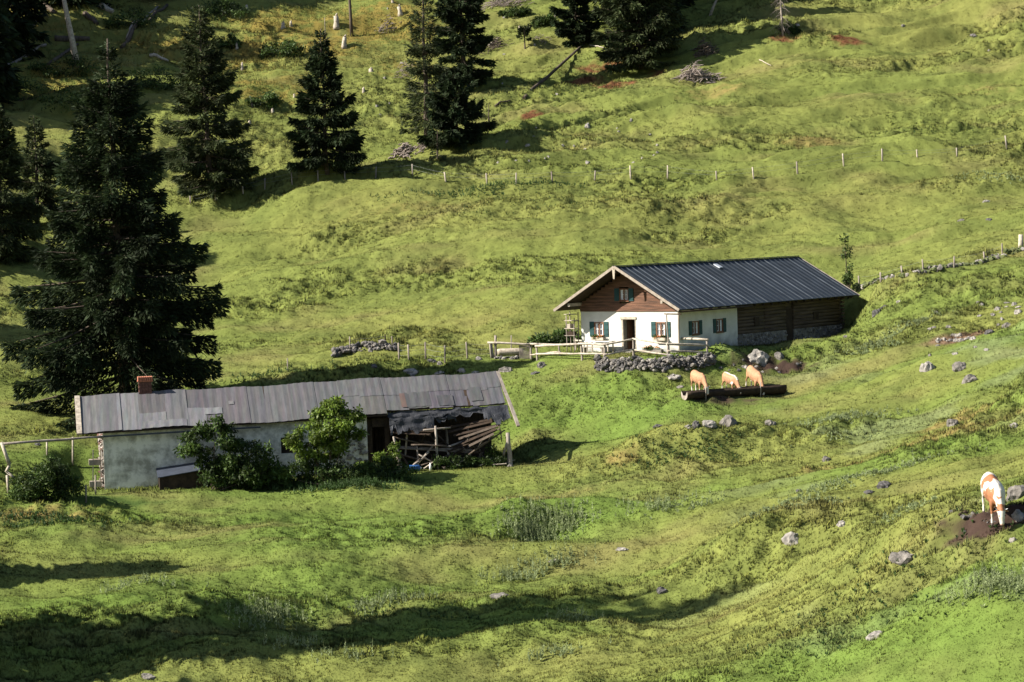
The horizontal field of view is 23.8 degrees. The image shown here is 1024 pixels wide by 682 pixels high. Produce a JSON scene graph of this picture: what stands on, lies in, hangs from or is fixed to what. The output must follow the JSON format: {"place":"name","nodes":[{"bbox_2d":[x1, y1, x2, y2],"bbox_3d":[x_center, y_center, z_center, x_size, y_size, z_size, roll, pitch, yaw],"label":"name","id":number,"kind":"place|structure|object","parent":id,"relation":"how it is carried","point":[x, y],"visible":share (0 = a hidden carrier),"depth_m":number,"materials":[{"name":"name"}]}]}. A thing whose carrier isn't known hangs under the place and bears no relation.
{"place":"outdoors","nodes":[
{"label":"outdoors","id":0,"kind":"place"},
{"bbox_2d":[389,142,420,159],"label":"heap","id":1,"kind":"object","parent":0,"point":[402,150],"visible":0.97,"depth_m":212.36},
{"bbox_2d":[0,0,1023,681],"bbox_3d":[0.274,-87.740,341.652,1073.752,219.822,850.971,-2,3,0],"label":"ground","id":2,"kind":"structure","parent":0,"point":[872,204],"depth_m":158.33,"materials":[{"name":"green plant"}]},
{"bbox_2d":[0,0,26,107],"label":"spruce tree","id":3,"kind":"object","parent":2,"relation":"on","point":[9,89],"visible":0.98,"depth_m":231.73,"materials":[{"name":"green plant"}]},
{"bbox_2d":[0,103,46,265],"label":"spruce tree","id":4,"kind":"object","parent":2,"relation":"on","point":[14,224],"visible":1,"depth_m":187.19,"materials":[{"name":"green plant"}]},
{"bbox_2d":[1,0,50,61],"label":"spruce tree","id":5,"kind":"object","parent":2,"relation":"on","point":[25,23],"visible":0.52,"depth_m":244.18,"materials":[{"name":"green plant"}]},
{"bbox_2d":[3,74,72,102],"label":"shrub","id":6,"kind":"object","parent":2,"relation":"on","point":[36,87],"visible":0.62,"depth_m":234.13,"materials":[{"name":"green plant"}]},
{"bbox_2d":[6,115,70,224],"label":"spruce tree","id":7,"kind":"object","parent":2,"relation":"on","point":[43,189],"visible":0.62,"depth_m":194.79,"materials":[{"name":"green plant"}]},
{"bbox_2d":[4,453,84,503],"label":"shrub","id":8,"kind":"object","parent":2,"relation":"on","point":[62,484],"visible":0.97,"depth_m":128.62,"materials":[{"name":"green plant"}]},
{"bbox_2d":[0,436,103,502],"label":"rail fence","id":9,"kind":"object","parent":2,"relation":"on","point":[2,444],"visible":0.92,"depth_m":130.87,"materials":[{"name":"brown wood"}]},
{"bbox_2d":[47,43,78,64],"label":"fallen log","id":10,"kind":"object","parent":2,"relation":"on","point":[56,58],"visible":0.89,"depth_m":243.86,"materials":[{"name":"brown wood"}]},
{"bbox_2d":[28,53,98,77],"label":"shrub","id":11,"kind":"object","parent":2,"relation":"on","point":[61,71],"visible":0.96,"depth_m":238.90,"materials":[{"name":"green plant"}]},
{"bbox_2d":[62,0,79,66],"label":"dead tree","id":12,"kind":"object","parent":2,"relation":"on","point":[73,48],"visible":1,"depth_m":240.12,"materials":[{"name":"grey wood"}]},
{"bbox_2d":[55,35,89,41],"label":"fallen log","id":13,"kind":"object","parent":2,"relation":"on","point":[66,38],"visible":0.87,"depth_m":250.81,"materials":[{"name":"brown wood"}]},
{"bbox_2d":[39,0,111,9],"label":"spruce tree","id":14,"kind":"object","parent":2,"relation":"on","point":[77,3],"visible":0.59,"depth_m":258.54,"materials":[{"name":"green plant"}]},
{"bbox_2d":[82,11,98,24],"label":"fallen log","id":15,"kind":"object","parent":2,"relation":"on","point":[90,17],"visible":1,"depth_m":254.91,"materials":[{"name":"grey wood"}]},
{"bbox_2d":[41,85,145,113],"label":"shrub","id":16,"kind":"object","parent":2,"relation":"on","point":[72,97],"visible":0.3,"depth_m":230.69,"materials":[{"name":"green plant"}]},
{"bbox_2d":[89,449,101,488],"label":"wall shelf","id":17,"kind":"object","parent":2,"relation":"on","point":[92,461],"depth_m":133.60,"materials":[{"name":"grey wood"}]},
{"bbox_2d":[0,39,231,431],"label":"spruce tree","id":18,"kind":"object","parent":2,"relation":"on","point":[130,237],"visible":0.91,"depth_m":148.20,"materials":[{"name":"green plant"}]},
{"bbox_2d":[102,6,159,29],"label":"shrub","id":19,"kind":"object","parent":2,"relation":"on","point":[122,22],"visible":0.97,"depth_m":253.61,"materials":[{"name":"green plant"}]},
{"bbox_2d":[120,4,168,48],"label":"fallen log","id":20,"kind":"object","parent":2,"relation":"on","point":[132,29],"visible":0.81,"depth_m":252.34,"materials":[{"name":"grey wood"}]},
{"bbox_2d":[118,64,184,90],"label":"shrub","id":21,"kind":"object","parent":2,"relation":"on","point":[153,81],"visible":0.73,"depth_m":235.44,"materials":[{"name":"green plant"}]},
{"bbox_2d":[156,462,204,489],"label":"storage box","id":22,"kind":"object","parent":2,"relation":"on","point":[182,476],"visible":0.71,"depth_m":132.74,"materials":[{"name":"brown wood"}]},
{"bbox_2d":[157,4,260,198],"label":"spruce tree","id":23,"kind":"object","parent":2,"relation":"on","point":[232,170],"visible":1,"depth_m":201.94,"materials":[{"name":"green plant"}]},
{"bbox_2d":[185,0,250,19],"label":"shrub","id":24,"kind":"object","parent":2,"relation":"on","point":[229,5],"visible":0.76,"depth_m":259.86,"materials":[{"name":"green plant"}]},
{"bbox_2d":[6,0,445,114],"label":"tall herbs","id":25,"kind":"object","parent":2,"relation":"on","point":[251,59],"visible":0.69,"depth_m":252.32,"materials":[{"name":"green plant"}]},
{"bbox_2d":[217,32,242,49],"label":"shrub","id":26,"kind":"object","parent":2,"relation":"on","point":[233,39],"visible":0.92,"depth_m":249.71,"materials":[{"name":"green plant"}]},
{"bbox_2d":[172,413,288,490],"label":"shrub","id":27,"kind":"object","parent":2,"relation":"on","point":[233,470],"visible":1,"depth_m":132.13,"materials":[{"name":"green plant"}]},
{"bbox_2d":[244,89,283,109],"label":"shrub","id":28,"kind":"object","parent":2,"relation":"on","point":[271,98],"visible":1,"depth_m":231.83,"materials":[{"name":"green plant"}]},
{"bbox_2d":[258,39,306,59],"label":"shrub","id":29,"kind":"object","parent":2,"relation":"on","point":[287,50],"visible":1,"depth_m":247.90,"materials":[{"name":"green plant"}]},
{"bbox_2d":[74,371,519,489],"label":"derelict barn","id":30,"kind":"structure","parent":2,"relation":"on","point":[141,429],"depth_m":135.99,"materials":[{"name":"paint"}]},
{"bbox_2d":[281,438,295,452],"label":"window","id":31,"kind":"structure","parent":30,"relation":"in","point":[283,450],"depth_m":135.62,"materials":[{"name":"black glass"}]},
{"bbox_2d":[281,395,368,481],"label":"shrub","id":32,"kind":"object","parent":2,"relation":"on","point":[335,435],"visible":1,"depth_m":132.29,"materials":[{"name":"green plant"}]},
{"bbox_2d":[285,28,367,174],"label":"spruce tree","id":33,"kind":"object","parent":2,"relation":"on","point":[321,64],"visible":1,"depth_m":202.28,"materials":[{"name":"green plant"}]},
{"bbox_2d":[333,13,339,29],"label":"tree stump","id":34,"kind":"object","parent":2,"relation":"on","point":[336,22],"visible":1,"depth_m":257.72,"materials":[{"name":"brown wood"}]},
{"bbox_2d":[265,454,419,486],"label":"shrub","id":35,"kind":"object","parent":2,"relation":"on","point":[364,469],"visible":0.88,"depth_m":132.46,"materials":[{"name":"green plant"}]},
{"bbox_2d":[2,176,688,527],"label":"tall weeds","id":36,"kind":"object","parent":2,"relation":"on","point":[338,485],"visible":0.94,"depth_m":132.73,"materials":[{"name":"green plant"}]},
{"bbox_2d":[348,0,353,36],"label":"dead tree","id":37,"kind":"object","parent":2,"relation":"on","point":[350,18],"visible":0.79,"depth_m":256.94,"materials":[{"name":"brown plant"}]},
{"bbox_2d":[331,339,397,357],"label":"stone heap","id":38,"kind":"object","parent":2,"relation":"on","point":[370,345],"visible":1,"depth_m":159.69,"materials":[{"name":"grey stone"}]},
{"bbox_2d":[353,441,402,475],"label":"shrub","id":39,"kind":"object","parent":2,"relation":"on","point":[394,447],"visible":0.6,"depth_m":134.20,"materials":[{"name":"green plant"}]},
{"bbox_2d":[374,15,400,32],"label":"brush pile","id":40,"kind":"object","parent":2,"relation":"on","point":[380,27],"visible":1,"depth_m":258.26,"materials":[{"name":"wood"}]},
{"bbox_2d":[393,63,413,78],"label":"brush pile","id":41,"kind":"object","parent":2,"relation":"on","point":[402,70],"visible":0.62,"depth_m":241.19,"materials":[{"name":"wood"}]},
{"bbox_2d":[403,368,418,375],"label":"rock","id":42,"kind":"object","parent":2,"relation":"on","point":[411,371],"visible":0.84,"depth_m":153.96,"materials":[{"name":"stone"}]},
{"bbox_2d":[397,0,452,134],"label":"spruce tree","id":43,"kind":"object","parent":2,"relation":"on","point":[423,50],"visible":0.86,"depth_m":218.07,"materials":[{"name":"green plant"}]},
{"bbox_2d":[425,130,446,160],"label":"spruce tree","id":44,"kind":"object","parent":2,"relation":"on","point":[441,146],"visible":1,"depth_m":206.73,"materials":[{"name":"green plant"}]},
{"bbox_2d":[398,342,491,362],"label":"wire fence","id":45,"kind":"object","parent":2,"relation":"on","point":[408,350],"visible":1,"depth_m":155.95,"materials":[{"name":"grey wood"}]},
{"bbox_2d":[432,452,462,469],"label":"weed clump","id":46,"kind":"object","parent":2,"relation":"on","point":[455,463],"visible":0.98,"depth_m":135.69,"materials":[{"name":"green plant"}]},
{"bbox_2d":[415,71,496,151],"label":"spruce tree","id":47,"kind":"object","parent":2,"relation":"on","point":[450,116],"visible":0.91,"depth_m":210.95,"materials":[{"name":"green plant"}]},
{"bbox_2d":[433,0,498,85],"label":"spruce tree","id":48,"kind":"object","parent":2,"relation":"on","point":[454,17],"visible":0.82,"depth_m":235.59,"materials":[{"name":"green plant"}]},
{"bbox_2d":[458,453,479,467],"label":"weed clump","id":49,"kind":"object","parent":2,"relation":"on","point":[467,459],"visible":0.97,"depth_m":136.15,"materials":[{"name":"green plant"}]},
{"bbox_2d":[481,103,498,128],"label":"spruce tree","id":50,"kind":"object","parent":2,"relation":"on","point":[487,117],"visible":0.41,"depth_m":225.76,"materials":[{"name":"green plant"}]},
{"bbox_2d":[477,443,506,466],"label":"weed clump","id":51,"kind":"object","parent":2,"relation":"on","point":[489,460],"visible":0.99,"depth_m":136.29,"materials":[{"name":"green plant"}]},
{"bbox_2d":[479,34,512,55],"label":"brush pile","id":52,"kind":"object","parent":2,"relation":"on","point":[493,45],"visible":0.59,"depth_m":250.37,"materials":[{"name":"grey plant"}]},
{"bbox_2d":[480,0,532,10],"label":"brush pile","id":53,"kind":"object","parent":2,"relation":"on","point":[499,3],"visible":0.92,"depth_m":261.58,"materials":[{"name":"grey wood"}]},
{"bbox_2d":[497,348,521,355],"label":"log trough","id":54,"kind":"object","parent":2,"relation":"on","point":[507,351],"visible":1,"depth_m":156.33,"materials":[{"name":"brown wood"}]},
{"bbox_2d":[496,6,532,17],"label":"shrub","id":55,"kind":"object","parent":2,"relation":"on","point":[516,11],"visible":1,"depth_m":258.59,"materials":[{"name":"green plant"}]},
{"bbox_2d":[516,23,531,48],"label":"pine tree","id":56,"kind":"object","parent":2,"relation":"on","point":[521,31],"visible":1,"depth_m":248.48,"materials":[{"name":"green plant"}]},
{"bbox_2d":[529,12,558,28],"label":"shrub","id":57,"kind":"object","parent":2,"relation":"on","point":[538,21],"visible":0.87,"depth_m":255.07,"materials":[{"name":"green plant"}]},
{"bbox_2d":[525,326,581,347],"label":"shrub","id":58,"kind":"object","parent":2,"relation":"on","point":[558,337],"visible":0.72,"depth_m":158.59,"materials":[{"name":"green plant"}]},
{"bbox_2d":[522,43,584,98],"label":"fallen log","id":59,"kind":"object","parent":2,"relation":"on","point":[553,71],"visible":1,"depth_m":240.01,"materials":[{"name":"brown wood"}]},
{"bbox_2d":[99,486,1023,665],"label":"tall weeds","id":60,"kind":"object","parent":2,"relation":"on","point":[985,580],"visible":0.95,"depth_m":107.33,"materials":[{"name":"green plant"}]},
{"bbox_2d":[564,311,578,351],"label":"wooden rack","id":61,"kind":"object","parent":2,"relation":"on","point":[570,326],"visible":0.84,"depth_m":154.68,"materials":[{"name":"brown wood"}]},
{"bbox_2d":[548,0,602,47],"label":"spruce tree","id":62,"kind":"object","parent":2,"relation":"on","point":[580,23],"visible":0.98,"depth_m":248.27,"materials":[{"name":"green plant"}]},
{"bbox_2d":[487,335,708,360],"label":"corral fence","id":63,"kind":"object","parent":2,"relation":"on","point":[559,352],"visible":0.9,"depth_m":149.80,"materials":[{"name":"brown wood"}]},
{"bbox_2d":[519,345,529,358],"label":"slatted gate","id":64,"kind":"structure","parent":63,"relation":"attached to","point":[523,353],"depth_m":155.41,"materials":[{"name":"grey wood"}]},
{"bbox_2d":[190,135,1006,203],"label":"wire fence","id":65,"kind":"object","parent":2,"relation":"on","point":[264,179],"visible":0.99,"depth_m":200.03,"materials":[{"name":"grey wood"}]},
{"bbox_2d":[584,341,614,352],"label":"garden table","id":66,"kind":"object","parent":2,"relation":"on","point":[601,341],"visible":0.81,"depth_m":152.60,"materials":[{"name":"white paint"}]},
{"bbox_2d":[591,0,686,75],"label":"spruce tree","id":67,"kind":"object","parent":2,"relation":"on","point":[645,26],"visible":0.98,"depth_m":239.24,"materials":[{"name":"green plant"}]},
{"bbox_2d":[612,0,692,34],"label":"spruce tree","id":68,"kind":"object","parent":2,"relation":"on","point":[679,6],"visible":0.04,"depth_m":250.61,"materials":[{"name":"green plant"}]},
{"bbox_2d":[642,345,663,352],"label":"potted flowers","id":69,"kind":"object","parent":2,"relation":"on","point":[655,349],"visible":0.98,"depth_m":150.72,"materials":[{"name":"green plant"}]},
{"bbox_2d":[593,352,716,372],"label":"dry stone wall","id":70,"kind":"structure","parent":2,"relation":"on","point":[663,364],"depth_m":147.19,"materials":[{"name":"grey stone"}]},
{"bbox_2d":[671,60,726,82],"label":"brush pile","id":71,"kind":"object","parent":2,"relation":"on","point":[695,72],"visible":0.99,"depth_m":232.05,"materials":[{"name":"grey wood"}]},
{"bbox_2d":[690,370,709,394],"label":"cow","id":72,"kind":"object","parent":2,"relation":"on","point":[698,378],"visible":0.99,"depth_m":143.36},
{"bbox_2d":[690,37,719,57],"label":"root ball","id":73,"kind":"object","parent":2,"relation":"on","point":[706,50],"visible":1,"depth_m":239.93,"materials":[{"name":"brown plant"}]},
{"bbox_2d":[553,256,859,353],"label":"farmhouse","id":74,"kind":"object","parent":2,"relation":"on","point":[753,301],"visible":0.78,"depth_m":154.55,"materials":[{"name":"paint"}]},
{"bbox_2d":[589,322,608,339],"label":"window","id":75,"kind":"structure","parent":74,"relation":"in","point":[598,330],"depth_m":153.72,"materials":[{"name":"green wood"}]},
{"bbox_2d":[614,288,633,301],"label":"window","id":76,"kind":"structure","parent":74,"relation":"in","point":[620,295],"depth_m":152.37,"materials":[{"name":"green wood"}]},
{"bbox_2d":[627,319,632,349],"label":"door","id":77,"kind":"structure","parent":74,"relation":"in","point":[629,321],"depth_m":153.04,"materials":[{"name":"brown wood"}]},
{"bbox_2d":[651,322,670,340],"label":"window","id":78,"kind":"structure","parent":74,"relation":"in","point":[658,329],"depth_m":150.89,"materials":[{"name":"green wood"}]},
{"bbox_2d":[689,320,702,335],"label":"window","id":79,"kind":"structure","parent":74,"relation":"in","point":[695,327],"depth_m":151.70,"materials":[{"name":"green wood"}]},
{"bbox_2d":[713,318,726,332],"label":"window","id":80,"kind":"structure","parent":74,"relation":"in","point":[719,325],"depth_m":153.91,"materials":[{"name":"green wood"}]},
{"bbox_2d":[785,308,792,340],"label":"barn door","id":81,"kind":"structure","parent":74,"relation":"in","point":[789,316],"depth_m":160.90,"materials":[{"name":"brown wood"}]},
{"bbox_2d":[702,420,716,427],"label":"rock","id":82,"kind":"object","parent":2,"relation":"on","point":[711,423],"visible":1,"depth_m":133.97,"materials":[{"name":"stone"}]},
{"bbox_2d":[719,415,736,426],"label":"rock","id":83,"kind":"object","parent":2,"relation":"on","point":[728,420],"visible":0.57,"depth_m":137.95,"materials":[{"name":"grey stone"}]},
{"bbox_2d":[722,372,741,393],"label":"cow","id":84,"kind":"object","parent":2,"relation":"on","point":[730,379],"visible":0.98,"depth_m":144.41},
{"bbox_2d":[681,382,786,400],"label":"hollow log trough","id":85,"kind":"object","parent":2,"relation":"on","point":[773,389],"visible":1,"depth_m":143.82,"materials":[{"name":"brown wood"}]},
{"bbox_2d":[745,365,764,394],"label":"cow","id":86,"kind":"object","parent":2,"relation":"on","point":[754,374],"visible":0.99,"depth_m":145.32},
{"bbox_2d":[747,349,769,365],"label":"rock","id":87,"kind":"object","parent":2,"relation":"on","point":[757,356],"visible":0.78,"depth_m":149.21,"materials":[{"name":"stone"}]},
{"bbox_2d":[770,0,792,35],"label":"dead tree","id":88,"kind":"object","parent":2,"relation":"on","point":[782,20],"visible":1,"depth_m":241.45,"materials":[{"name":"grey wood"}]},
{"bbox_2d":[775,23,801,33],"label":"shrub","id":89,"kind":"object","parent":2,"relation":"on","point":[794,29],"visible":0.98,"depth_m":242.91,"materials":[{"name":"green plant"}]},
{"bbox_2d":[781,531,798,545],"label":"rock","id":90,"kind":"object","parent":2,"relation":"on","point":[789,538],"visible":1,"depth_m":105.65,"materials":[{"name":"stone"}]},
{"bbox_2d":[628,170,1021,528],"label":"tall weeds","id":91,"kind":"object","parent":2,"relation":"on","point":[874,471],"visible":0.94,"depth_m":120.04,"materials":[{"name":"green plant"}]},
{"bbox_2d":[839,233,855,298],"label":"young tree","id":92,"kind":"object","parent":2,"relation":"on","point":[847,279],"visible":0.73,"depth_m":168.84,"materials":[{"name":"green plant"}]},
{"bbox_2d":[866,630,882,640],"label":"rock","id":93,"kind":"object","parent":2,"relation":"on","point":[873,634],"visible":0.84,"depth_m":88.12,"materials":[{"name":"stone"}]},
{"bbox_2d":[876,480,890,488],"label":"rock","id":94,"kind":"object","parent":2,"relation":"on","point":[883,484],"visible":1,"depth_m":111.11,"materials":[{"name":"stone"}]},
{"bbox_2d":[889,550,913,565],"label":"rock","id":95,"kind":"object","parent":2,"relation":"on","point":[905,556],"visible":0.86,"depth_m":93.56,"materials":[{"name":"grey stone"}]},
{"bbox_2d":[919,361,934,371],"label":"rock","id":96,"kind":"object","parent":2,"relation":"on","point":[927,366],"visible":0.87,"depth_m":140.67,"materials":[{"name":"stone"}]},
{"bbox_2d":[852,245,1023,291],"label":"stone wall","id":97,"kind":"structure","parent":2,"relation":"on","point":[939,267],"depth_m":167.82,"materials":[{"name":"grey stone"}]},
{"bbox_2d":[858,243,1002,283],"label":"wire fence","id":98,"kind":"object","parent":97,"relation":"on","point":[929,260],"visible":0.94,"depth_m":165.57,"materials":[{"name":"grey wood"}]},
{"bbox_2d":[935,336,970,342],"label":"scree","id":99,"kind":"structure","parent":2,"relation":"on","point":[955,339],"depth_m":148.09,"materials":[{"name":"grey stone"}]},
{"bbox_2d":[947,419,958,426],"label":"rock","id":100,"kind":"object","parent":2,"relation":"on","point":[952,422],"visible":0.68,"depth_m":125.32,"materials":[{"name":"grey stone"}]},
{"bbox_2d":[952,361,965,371],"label":"rock","id":101,"kind":"object","parent":2,"relation":"on","point":[958,366],"visible":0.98,"depth_m":139.59,"materials":[{"name":"grey stone"}]},
{"bbox_2d":[961,374,977,383],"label":"rock","id":102,"kind":"object","parent":2,"relation":"on","point":[969,378],"visible":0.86,"depth_m":136.50,"materials":[{"name":"grey stone"}]},
{"bbox_2d":[948,510,1004,523],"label":"mud stones","id":103,"kind":"object","parent":2,"relation":"on","point":[964,517],"visible":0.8,"depth_m":93.48,"materials":[{"name":"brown stone"}]},
{"bbox_2d":[980,472,1008,525],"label":"cow","id":104,"kind":"object","parent":2,"relation":"on","point":[992,491],"visible":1,"depth_m":91.91},
{"bbox_2d":[1006,485,1023,501],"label":"rock","id":105,"kind":"object","parent":2,"relation":"on","point":[1015,492],"visible":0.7,"depth_m":94.14,"materials":[{"name":"grey stone"}]},
{"bbox_2d":[1011,509,1023,521],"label":"rock","id":106,"kind":"object","parent":2,"relation":"on","point":[1017,515],"visible":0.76,"depth_m":92.40,"materials":[{"name":"stone"}]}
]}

